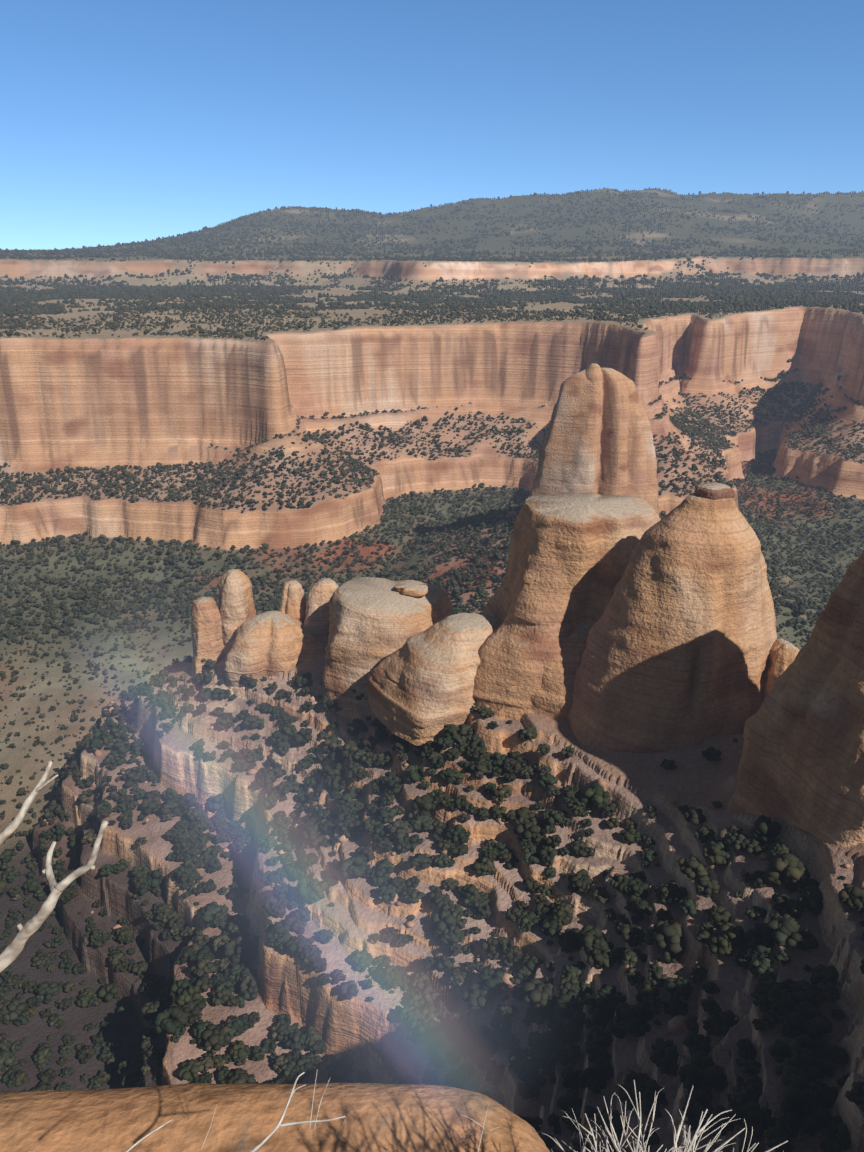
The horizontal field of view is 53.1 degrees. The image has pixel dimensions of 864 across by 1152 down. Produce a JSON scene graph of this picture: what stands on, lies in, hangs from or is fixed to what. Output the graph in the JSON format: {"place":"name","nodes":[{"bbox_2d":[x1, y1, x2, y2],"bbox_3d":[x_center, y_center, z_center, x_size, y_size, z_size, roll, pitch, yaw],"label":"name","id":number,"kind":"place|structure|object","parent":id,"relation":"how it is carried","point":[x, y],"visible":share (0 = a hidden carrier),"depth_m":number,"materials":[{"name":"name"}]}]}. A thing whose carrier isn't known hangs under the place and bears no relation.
{"place":"outdoors","nodes":[
{"label":"outdoors","id":0,"kind":"place"},
{"bbox_2d":[0,188,863,1151],"bbox_3d":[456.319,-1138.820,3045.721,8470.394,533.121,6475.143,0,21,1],"label":"canyon terrain","id":1,"kind":"structure","parent":0,"point":[104,398],"depth_m":751.00,"materials":[{"name":"stone"}]},
{"bbox_2d":[191,569,255,679],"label":"hoodoo","id":2,"kind":"object","parent":1,"relation":"on","point":[214,626],"depth_m":386.55,"materials":[{"name":"stone"}]},
{"bbox_2d":[224,578,338,693],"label":"rock formation","id":3,"kind":"object","parent":1,"relation":"on","point":[292,632],"depth_m":372.64,"materials":[{"name":"stone"}]},
{"bbox_2d":[322,577,451,718],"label":"rock formation","id":4,"kind":"object","parent":1,"relation":"on","point":[374,622],"depth_m":339.86,"materials":[{"name":"stone"}]},
{"bbox_2d":[0,523,823,927],"bbox_3d":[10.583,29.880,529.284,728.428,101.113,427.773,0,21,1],"label":"trees","id":5,"kind":"object","parent":1,"relation":"on","point":[110,739],"depth_m":576.73,"materials":[{"name":"green plant"}]},
{"bbox_2d":[0,673,863,1151],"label":"trees","id":6,"kind":"object","parent":1,"relation":"on","point":[808,1101],"depth_m":244.48,"materials":[{"name":"green plant"}]},
{"bbox_2d":[0,305,863,608],"bbox_3d":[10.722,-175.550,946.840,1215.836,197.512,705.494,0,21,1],"label":"trees","id":7,"kind":"object","parent":1,"relation":"on","point":[484,519],"depth_m":861.18,"materials":[{"name":"green plant"}]},
{"bbox_2d":[0,187,863,411],"bbox_3d":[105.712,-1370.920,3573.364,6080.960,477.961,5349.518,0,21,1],"label":"trees","id":8,"kind":"object","parent":1,"relation":"on","point":[776,294],"depth_m":2060.84,"materials":[{"name":"green plant"}]},
{"bbox_2d":[40,663,849,1151],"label":"shrubs","id":9,"kind":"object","parent":1,"relation":"on","point":[676,1023],"depth_m":244.55,"materials":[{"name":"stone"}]},
{"bbox_2d":[366,492,660,745],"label":"rock formation","id":10,"kind":"object","parent":1,"relation":"on","point":[514,648],"depth_m":293.31,"materials":[{"name":"stone"}]},
{"bbox_2d":[529,363,659,515],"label":"monolith","id":11,"kind":"object","parent":1,"relation":"on","point":[598,439],"depth_m":679.12,"materials":[{"name":"stone"}]},
{"bbox_2d":[568,482,776,752],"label":"rock formation","id":12,"kind":"object","parent":1,"relation":"on","point":[682,637],"depth_m":259.11,"materials":[{"name":"stone"}]},
{"bbox_2d":[763,638,799,698],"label":"rock outcrop","id":13,"kind":"object","parent":1,"relation":"on","point":[783,655],"depth_m":266.91,"materials":[{"name":"brown stone"}]},
{"bbox_2d":[728,551,863,846],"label":"rock formation","id":14,"kind":"object","parent":1,"relation":"on","point":[801,764],"depth_m":206.60,"materials":[{"name":"stone"}]},
{"bbox_2d":[0,0,863,249],"label":"sky","id":15,"kind":"structure","parent":0,"point":[122,121],"materials":[{"name":"blue"}]},
{"bbox_3d":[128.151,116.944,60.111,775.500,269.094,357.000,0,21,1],"label":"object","id":16,"kind":"structure","parent":0,"visible":0},
{"bbox_2d":[0,761,107,972],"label":"dead branch","id":17,"kind":"object","parent":16,"relation":"on","point":[11,952],"depth_m":1.83,"materials":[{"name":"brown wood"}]},
{"bbox_2d":[0,1083,549,1151],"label":"ledge rock","id":18,"kind":"object","parent":16,"relation":"on","point":[380,1117],"depth_m":2.68,"materials":[{"name":"stone"}]},
{"bbox_2d":[125,1072,787,1151],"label":"dry shrub","id":19,"kind":"object","parent":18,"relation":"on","point":[674,1148],"depth_m":1.91,"materials":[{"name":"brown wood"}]}
]}

